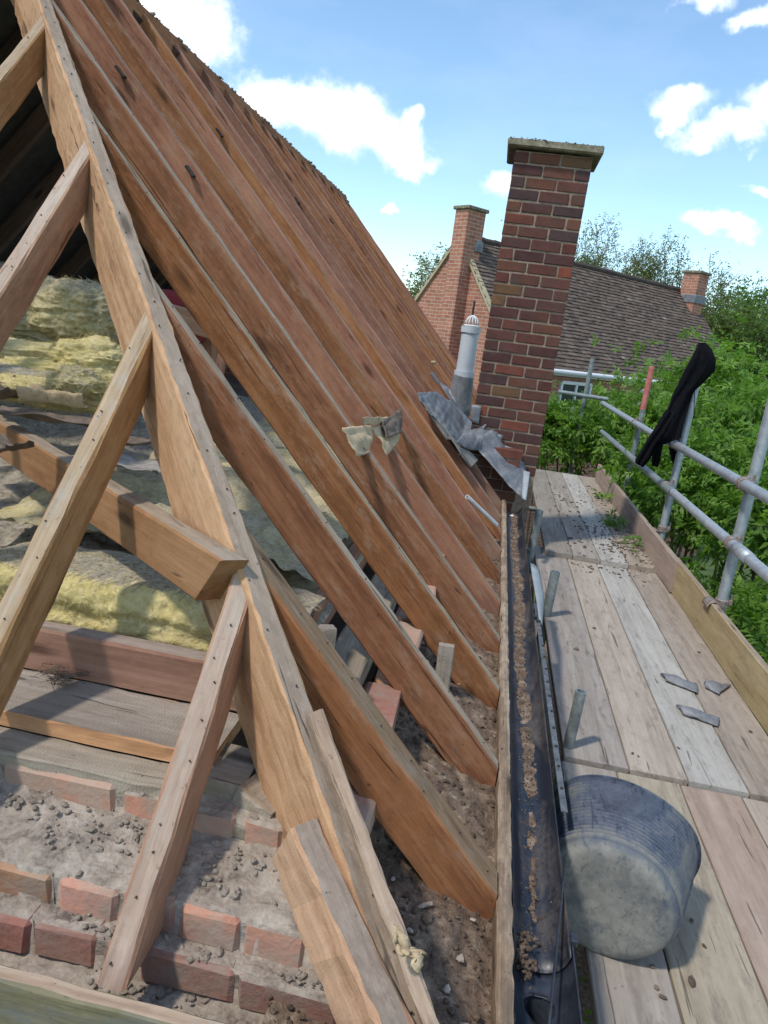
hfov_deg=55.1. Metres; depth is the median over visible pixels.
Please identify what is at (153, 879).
jack rafter
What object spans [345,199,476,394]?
rafter
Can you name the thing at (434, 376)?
lead offcut
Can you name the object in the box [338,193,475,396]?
rafter
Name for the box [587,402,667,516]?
shrub
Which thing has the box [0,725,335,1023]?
brick wall
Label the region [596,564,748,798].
scaffold board
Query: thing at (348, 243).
rafter
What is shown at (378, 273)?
rafter
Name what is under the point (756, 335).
tree
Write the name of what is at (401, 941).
felt scrap
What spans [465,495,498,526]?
plastic pipe
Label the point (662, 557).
toe board
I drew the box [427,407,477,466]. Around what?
slate
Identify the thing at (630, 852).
builders tub
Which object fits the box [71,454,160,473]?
felt scrap
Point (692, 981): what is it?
bark chips
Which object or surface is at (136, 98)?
rafter
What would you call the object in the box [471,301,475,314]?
slit window
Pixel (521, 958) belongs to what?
moss lump
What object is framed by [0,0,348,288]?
roof felt
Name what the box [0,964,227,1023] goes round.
fascia board
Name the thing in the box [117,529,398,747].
house wall
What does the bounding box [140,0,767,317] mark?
sky
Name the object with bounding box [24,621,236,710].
ceiling joist
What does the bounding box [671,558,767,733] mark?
toe board
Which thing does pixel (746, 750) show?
scaffold board
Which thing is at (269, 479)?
rafter
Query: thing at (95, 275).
rafter
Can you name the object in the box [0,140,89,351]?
jack rafter
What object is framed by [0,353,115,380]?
insulation wad
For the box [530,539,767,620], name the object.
ground
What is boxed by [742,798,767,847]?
scaffold board
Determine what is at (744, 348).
shrub
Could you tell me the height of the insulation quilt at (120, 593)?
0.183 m
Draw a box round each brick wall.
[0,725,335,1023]
[317,554,444,833]
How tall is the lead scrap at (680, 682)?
0.036 m
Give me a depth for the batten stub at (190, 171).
3.00 m
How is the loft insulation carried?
on the ceiling joist at (354, 551)
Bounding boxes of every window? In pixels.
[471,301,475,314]
[558,381,592,412]
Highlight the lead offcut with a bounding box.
[430,372,439,382]
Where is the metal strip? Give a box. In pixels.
[534,603,567,812]
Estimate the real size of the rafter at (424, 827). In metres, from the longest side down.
1.066 x 0.121 x 0.086 m
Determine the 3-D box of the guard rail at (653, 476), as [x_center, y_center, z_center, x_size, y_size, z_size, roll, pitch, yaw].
[2.494,-0.592,7.533,0.059,0.059,4.050,9,14,7]
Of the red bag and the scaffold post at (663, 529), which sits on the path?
the scaffold post at (663, 529)
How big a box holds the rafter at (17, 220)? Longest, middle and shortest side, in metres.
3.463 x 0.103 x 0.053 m
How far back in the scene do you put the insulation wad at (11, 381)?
2.46 m
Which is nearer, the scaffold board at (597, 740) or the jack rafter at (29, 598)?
the jack rafter at (29, 598)
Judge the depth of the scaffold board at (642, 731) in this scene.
3.50 m
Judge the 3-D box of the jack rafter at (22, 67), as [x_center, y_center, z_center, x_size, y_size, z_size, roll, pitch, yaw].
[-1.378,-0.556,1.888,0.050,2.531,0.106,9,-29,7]
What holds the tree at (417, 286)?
on the ground
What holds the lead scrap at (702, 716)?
on the scaffold board at (704, 760)
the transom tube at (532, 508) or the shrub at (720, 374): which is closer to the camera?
the transom tube at (532, 508)
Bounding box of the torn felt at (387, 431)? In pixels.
[342,409,402,456]
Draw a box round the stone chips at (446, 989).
[391,641,494,1023]
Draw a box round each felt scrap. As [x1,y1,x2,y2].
[0,382,18,399]
[0,405,91,426]
[0,433,34,452]
[16,383,88,407]
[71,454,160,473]
[126,436,151,445]
[392,924,426,974]
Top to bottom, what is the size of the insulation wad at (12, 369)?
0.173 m
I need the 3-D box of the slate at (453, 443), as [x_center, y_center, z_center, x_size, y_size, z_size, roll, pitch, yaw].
[0.453,-0.419,4.647,0.109,0.115,0.076,9,14,7]
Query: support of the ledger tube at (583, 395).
attached to the scaffold post at (586, 390)
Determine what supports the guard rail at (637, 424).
attached to the scaffold post at (643, 407)
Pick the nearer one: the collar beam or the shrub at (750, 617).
the collar beam
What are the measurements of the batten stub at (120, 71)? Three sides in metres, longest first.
0.051 x 0.033 x 0.014 m
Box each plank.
[0,727,168,796]
[203,743,255,797]
[231,822,245,840]
[233,773,275,817]
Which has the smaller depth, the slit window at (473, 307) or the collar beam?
the collar beam
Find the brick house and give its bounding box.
[414,205,725,580]
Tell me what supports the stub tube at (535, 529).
attached to the ledger tube
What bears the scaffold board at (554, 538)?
on the scaffold board at (597, 740)
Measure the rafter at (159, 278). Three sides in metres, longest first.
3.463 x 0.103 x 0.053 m
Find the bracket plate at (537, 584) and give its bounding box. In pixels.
[530,563,543,624]
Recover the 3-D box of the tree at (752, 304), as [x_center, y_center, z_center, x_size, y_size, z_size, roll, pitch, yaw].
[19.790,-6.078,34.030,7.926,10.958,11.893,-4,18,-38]
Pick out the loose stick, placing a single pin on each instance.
(221, 364)
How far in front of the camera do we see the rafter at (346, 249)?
6.31 m
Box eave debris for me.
[262,509,500,1023]
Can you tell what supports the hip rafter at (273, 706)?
on the brick wall at (228, 946)
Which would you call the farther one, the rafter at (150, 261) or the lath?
the rafter at (150, 261)
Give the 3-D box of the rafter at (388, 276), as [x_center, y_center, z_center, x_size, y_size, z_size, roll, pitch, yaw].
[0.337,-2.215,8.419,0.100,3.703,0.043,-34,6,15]
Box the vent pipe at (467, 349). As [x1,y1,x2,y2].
[454,315,480,377]
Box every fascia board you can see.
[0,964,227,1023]
[491,499,513,1023]
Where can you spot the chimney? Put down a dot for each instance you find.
(548, 188)
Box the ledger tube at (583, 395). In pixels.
[558,390,608,400]
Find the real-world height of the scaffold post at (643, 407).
5.182 m
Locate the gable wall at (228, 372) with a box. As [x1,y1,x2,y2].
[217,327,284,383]
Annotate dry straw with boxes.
[30,663,88,691]
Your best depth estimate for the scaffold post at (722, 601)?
4.19 m
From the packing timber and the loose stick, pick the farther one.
the loose stick
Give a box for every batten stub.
[114,65,126,79]
[184,165,195,177]
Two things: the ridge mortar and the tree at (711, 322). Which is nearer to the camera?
the ridge mortar
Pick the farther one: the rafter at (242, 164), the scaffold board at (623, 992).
the rafter at (242, 164)
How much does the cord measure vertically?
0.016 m
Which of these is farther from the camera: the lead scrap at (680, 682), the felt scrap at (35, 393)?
the lead scrap at (680, 682)
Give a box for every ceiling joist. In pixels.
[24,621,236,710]
[310,525,387,623]
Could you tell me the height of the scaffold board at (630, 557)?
0.038 m
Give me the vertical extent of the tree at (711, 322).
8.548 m
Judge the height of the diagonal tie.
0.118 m
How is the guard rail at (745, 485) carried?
attached to the scaffold post at (663, 529)
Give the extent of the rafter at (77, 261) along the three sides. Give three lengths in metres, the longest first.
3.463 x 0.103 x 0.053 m
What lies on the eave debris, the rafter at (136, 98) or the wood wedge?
the wood wedge
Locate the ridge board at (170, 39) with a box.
[122,0,346,200]
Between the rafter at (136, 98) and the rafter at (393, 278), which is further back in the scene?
the rafter at (393, 278)
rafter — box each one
[0,9,142,183]
[0,16,44,130]
[0,27,22,64]
[0,46,179,253]
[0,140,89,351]
[0,312,151,716]
[11,0,420,1023]
[51,0,499,652]
[53,188,149,278]
[54,0,500,616]
[82,0,500,583]
[89,106,498,709]
[89,208,163,283]
[98,573,247,991]
[105,0,500,559]
[142,12,500,539]
[145,135,276,267]
[153,150,292,286]
[153,278,497,786]
[174,43,501,523]
[202,68,501,510]
[224,88,433,392]
[245,107,444,397]
[245,526,496,919]
[262,123,448,399]
[277,136,470,418]
[291,149,470,417]
[302,159,470,410]
[312,168,473,404]
[322,177,475,404]
[330,186,475,401]
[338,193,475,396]
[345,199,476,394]
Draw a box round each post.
[201,338,216,363]
[536,358,594,636]
[623,366,654,494]
[653,387,699,539]
[702,398,767,655]
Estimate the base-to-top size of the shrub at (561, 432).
4.881 m
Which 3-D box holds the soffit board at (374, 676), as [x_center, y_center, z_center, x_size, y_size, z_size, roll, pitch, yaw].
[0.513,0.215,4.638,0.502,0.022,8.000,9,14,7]
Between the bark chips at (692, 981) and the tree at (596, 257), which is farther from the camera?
the tree at (596, 257)
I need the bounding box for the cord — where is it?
[547,860,565,1023]
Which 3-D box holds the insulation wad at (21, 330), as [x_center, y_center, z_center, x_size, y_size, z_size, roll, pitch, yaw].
[-1.924,-1.070,4.112,0.824,0.396,0.614,9,14,7]
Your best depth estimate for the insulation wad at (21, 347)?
3.11 m
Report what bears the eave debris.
on the brick wall at (228, 946)
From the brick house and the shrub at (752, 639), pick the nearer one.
the shrub at (752, 639)
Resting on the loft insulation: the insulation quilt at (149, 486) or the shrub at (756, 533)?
the insulation quilt at (149, 486)
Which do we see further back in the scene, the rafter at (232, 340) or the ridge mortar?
the ridge mortar
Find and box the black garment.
[635,343,715,466]
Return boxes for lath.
[309,709,438,1023]
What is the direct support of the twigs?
on the scaffold board at (630, 557)
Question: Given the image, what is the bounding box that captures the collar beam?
[172,304,208,338]
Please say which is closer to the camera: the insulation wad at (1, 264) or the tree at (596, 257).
the insulation wad at (1, 264)
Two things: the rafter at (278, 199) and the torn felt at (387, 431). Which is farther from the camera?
the rafter at (278, 199)
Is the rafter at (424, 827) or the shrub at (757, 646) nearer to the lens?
the rafter at (424, 827)
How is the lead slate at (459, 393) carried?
attached to the lead flashing
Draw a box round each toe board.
[595,464,681,591]
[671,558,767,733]
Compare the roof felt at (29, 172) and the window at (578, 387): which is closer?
the roof felt at (29, 172)
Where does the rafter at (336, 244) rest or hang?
attached to the ridge board at (170, 39)
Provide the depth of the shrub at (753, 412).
8.58 m
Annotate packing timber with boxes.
[272,818,413,1023]
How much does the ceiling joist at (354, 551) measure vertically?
0.113 m
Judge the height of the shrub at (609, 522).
0.315 m
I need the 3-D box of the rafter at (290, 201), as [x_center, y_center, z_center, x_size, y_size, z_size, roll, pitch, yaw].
[-0.195,-1.464,5.154,0.104,3.707,0.043,-34,5,15]
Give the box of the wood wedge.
[435,642,454,688]
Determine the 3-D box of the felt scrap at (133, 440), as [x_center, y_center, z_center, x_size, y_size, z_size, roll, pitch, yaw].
[-0.772,-0.223,2.306,0.215,0.023,0.112,7,14,-2]
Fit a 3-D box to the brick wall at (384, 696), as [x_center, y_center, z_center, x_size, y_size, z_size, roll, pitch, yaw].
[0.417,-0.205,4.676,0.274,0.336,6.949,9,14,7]
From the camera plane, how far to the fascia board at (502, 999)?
1.72 m
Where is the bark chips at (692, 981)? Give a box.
[573,604,751,999]
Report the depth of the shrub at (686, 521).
7.41 m
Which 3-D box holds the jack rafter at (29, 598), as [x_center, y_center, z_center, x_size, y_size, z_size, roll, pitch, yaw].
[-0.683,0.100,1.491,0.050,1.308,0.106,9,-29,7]
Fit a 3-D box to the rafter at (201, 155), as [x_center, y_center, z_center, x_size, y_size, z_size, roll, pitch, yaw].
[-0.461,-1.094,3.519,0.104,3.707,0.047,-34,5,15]
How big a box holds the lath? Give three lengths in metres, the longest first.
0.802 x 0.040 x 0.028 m
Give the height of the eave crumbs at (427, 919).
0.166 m
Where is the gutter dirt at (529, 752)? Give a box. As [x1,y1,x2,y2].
[510,513,538,943]
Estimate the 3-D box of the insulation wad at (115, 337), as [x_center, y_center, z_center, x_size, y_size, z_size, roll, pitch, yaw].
[-1.571,-1.029,4.070,0.673,0.520,0.588,9,14,7]
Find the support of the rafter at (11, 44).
attached to the ridge board at (170, 39)
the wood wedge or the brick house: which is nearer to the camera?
the wood wedge
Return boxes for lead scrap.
[660,673,697,693]
[676,704,719,726]
[704,681,730,694]
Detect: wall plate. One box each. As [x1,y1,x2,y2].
[0,669,240,763]
[336,542,397,685]
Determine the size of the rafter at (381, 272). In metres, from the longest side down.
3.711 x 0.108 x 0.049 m
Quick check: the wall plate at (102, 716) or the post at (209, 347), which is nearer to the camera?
the wall plate at (102, 716)
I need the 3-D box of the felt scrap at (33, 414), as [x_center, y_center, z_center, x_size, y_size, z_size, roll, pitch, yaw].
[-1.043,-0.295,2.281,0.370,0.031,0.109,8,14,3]
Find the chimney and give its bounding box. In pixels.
[469,136,604,532]
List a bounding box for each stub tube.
[527,509,543,575]
[536,570,559,665]
[553,689,586,790]
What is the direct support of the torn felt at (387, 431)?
on the rafter at (136, 98)
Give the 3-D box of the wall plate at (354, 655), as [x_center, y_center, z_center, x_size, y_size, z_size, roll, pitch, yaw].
[0.526,-0.453,5.855,0.109,0.074,8.760,9,14,7]
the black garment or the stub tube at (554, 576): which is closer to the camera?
the stub tube at (554, 576)
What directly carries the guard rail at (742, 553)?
attached to the scaffold post at (663, 529)
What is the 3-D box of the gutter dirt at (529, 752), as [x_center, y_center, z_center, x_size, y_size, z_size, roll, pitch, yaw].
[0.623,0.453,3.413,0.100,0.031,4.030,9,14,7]
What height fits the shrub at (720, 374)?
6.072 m
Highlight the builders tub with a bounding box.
[554,774,700,959]
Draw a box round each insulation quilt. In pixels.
[0,410,370,581]
[0,541,327,651]
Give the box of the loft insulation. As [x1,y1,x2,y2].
[0,394,383,623]
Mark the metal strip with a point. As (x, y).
(561, 793)
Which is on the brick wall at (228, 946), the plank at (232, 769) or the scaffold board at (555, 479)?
the plank at (232, 769)
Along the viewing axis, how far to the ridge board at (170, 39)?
5.04 m
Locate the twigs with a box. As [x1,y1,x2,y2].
[620,532,675,549]
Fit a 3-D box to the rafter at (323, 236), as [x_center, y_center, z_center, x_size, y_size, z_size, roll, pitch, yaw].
[-0.285,-1.779,5.535,0.104,3.165,0.050,-34,5,15]
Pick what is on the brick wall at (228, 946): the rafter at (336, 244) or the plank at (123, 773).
the plank at (123, 773)
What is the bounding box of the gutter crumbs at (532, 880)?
[509,517,551,951]
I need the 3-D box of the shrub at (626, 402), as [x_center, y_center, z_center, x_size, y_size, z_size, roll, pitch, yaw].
[3.562,0.053,11.322,2.731,5.787,2.298,-2,17,-33]
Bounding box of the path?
[510,620,592,1023]
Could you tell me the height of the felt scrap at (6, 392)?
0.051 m
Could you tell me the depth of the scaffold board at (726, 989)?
1.97 m
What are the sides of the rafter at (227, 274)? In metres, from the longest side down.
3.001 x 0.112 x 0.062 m
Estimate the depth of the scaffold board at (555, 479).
6.64 m
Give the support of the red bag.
on the post at (209, 347)
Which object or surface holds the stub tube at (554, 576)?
attached to the scaffold board at (597, 740)
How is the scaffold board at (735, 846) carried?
on the transom tube
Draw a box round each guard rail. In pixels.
[599,429,673,494]
[600,401,667,444]
[660,480,767,582]
[667,440,767,504]
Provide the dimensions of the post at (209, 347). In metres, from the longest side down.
0.384 x 0.093 x 0.073 m
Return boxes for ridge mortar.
[137,0,345,195]
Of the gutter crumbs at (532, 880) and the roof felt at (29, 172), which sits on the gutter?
the gutter crumbs at (532, 880)
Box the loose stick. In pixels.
[216,353,225,374]
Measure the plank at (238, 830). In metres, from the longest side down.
0.271 x 0.064 x 0.034 m
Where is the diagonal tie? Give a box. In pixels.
[0,414,248,600]
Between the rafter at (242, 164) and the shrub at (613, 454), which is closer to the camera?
the rafter at (242, 164)
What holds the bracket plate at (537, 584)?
attached to the gutter
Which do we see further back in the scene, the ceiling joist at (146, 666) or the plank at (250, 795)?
the ceiling joist at (146, 666)
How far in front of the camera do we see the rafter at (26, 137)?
4.29 m
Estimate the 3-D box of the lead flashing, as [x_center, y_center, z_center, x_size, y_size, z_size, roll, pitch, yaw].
[0.684,-0.530,5.383,0.812,0.673,1.779,9,14,7]
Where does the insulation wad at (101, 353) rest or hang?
on the insulation wad at (37, 363)
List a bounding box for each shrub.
[525,381,634,613]
[552,327,718,476]
[586,398,767,589]
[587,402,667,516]
[601,507,629,531]
[620,419,767,624]
[627,316,767,557]
[630,522,767,735]
[654,342,767,593]
[698,310,767,585]
[730,575,767,729]
[739,629,765,644]
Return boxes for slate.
[417,397,448,439]
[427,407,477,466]
[440,375,473,416]
[448,436,462,455]
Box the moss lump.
[513,922,538,989]
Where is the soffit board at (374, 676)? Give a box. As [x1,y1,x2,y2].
[371,607,399,680]
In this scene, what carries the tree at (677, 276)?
on the ground
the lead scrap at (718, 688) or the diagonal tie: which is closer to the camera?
the diagonal tie
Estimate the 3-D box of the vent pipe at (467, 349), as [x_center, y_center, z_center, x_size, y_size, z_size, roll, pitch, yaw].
[0.699,-1.331,6.177,0.172,0.625,0.172,9,14,7]
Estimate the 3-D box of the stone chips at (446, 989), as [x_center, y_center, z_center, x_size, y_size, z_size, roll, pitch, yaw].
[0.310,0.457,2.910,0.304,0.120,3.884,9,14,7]
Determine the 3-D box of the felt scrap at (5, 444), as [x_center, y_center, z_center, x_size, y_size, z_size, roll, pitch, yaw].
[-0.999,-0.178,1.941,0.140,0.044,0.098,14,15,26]
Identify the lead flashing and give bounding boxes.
[418,392,529,499]
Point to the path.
(583, 988)
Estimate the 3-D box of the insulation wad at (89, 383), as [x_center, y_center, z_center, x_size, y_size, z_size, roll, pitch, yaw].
[-1.018,-0.419,2.455,0.273,0.198,0.274,9,14,7]
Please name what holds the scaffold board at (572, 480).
on the scaffold board at (704, 760)
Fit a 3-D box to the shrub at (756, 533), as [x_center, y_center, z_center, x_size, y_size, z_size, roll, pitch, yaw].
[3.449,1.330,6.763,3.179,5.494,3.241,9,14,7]
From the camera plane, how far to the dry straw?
1.54 m
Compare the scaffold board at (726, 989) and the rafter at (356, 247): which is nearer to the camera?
the scaffold board at (726, 989)
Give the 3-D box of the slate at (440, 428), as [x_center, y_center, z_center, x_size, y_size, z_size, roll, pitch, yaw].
[0.337,-0.597,4.721,0.258,0.275,0.261,9,14,7]
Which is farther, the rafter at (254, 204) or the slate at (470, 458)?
the slate at (470, 458)
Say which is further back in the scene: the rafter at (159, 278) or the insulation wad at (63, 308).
the rafter at (159, 278)
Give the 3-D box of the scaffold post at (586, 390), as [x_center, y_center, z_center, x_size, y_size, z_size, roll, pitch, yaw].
[2.466,0.427,10.496,0.060,5.172,0.060,9,14,7]
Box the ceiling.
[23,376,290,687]
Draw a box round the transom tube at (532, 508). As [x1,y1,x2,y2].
[529,506,535,510]
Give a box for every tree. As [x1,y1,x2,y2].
[401,242,446,297]
[575,212,674,279]
[620,225,747,319]
[701,279,767,360]
[703,283,767,381]
[705,272,767,322]
[707,286,767,336]
[708,270,767,329]
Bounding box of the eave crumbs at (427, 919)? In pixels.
[261,511,500,1023]
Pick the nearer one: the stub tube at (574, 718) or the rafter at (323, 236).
the stub tube at (574, 718)
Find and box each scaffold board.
[532,469,572,558]
[534,546,628,773]
[545,470,599,563]
[561,761,681,1023]
[562,473,628,568]
[567,559,687,787]
[579,475,656,573]
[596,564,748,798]
[617,772,767,1023]
[627,568,767,801]
[681,785,767,1006]
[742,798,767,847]
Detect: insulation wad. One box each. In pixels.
[0,261,54,277]
[0,335,52,358]
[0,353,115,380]
[0,361,56,411]
[0,367,101,415]
[10,312,51,342]
[22,275,115,341]
[35,333,122,373]
[36,357,110,414]
[85,277,119,345]
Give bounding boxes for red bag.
[161,289,204,343]
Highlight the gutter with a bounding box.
[506,505,581,1023]

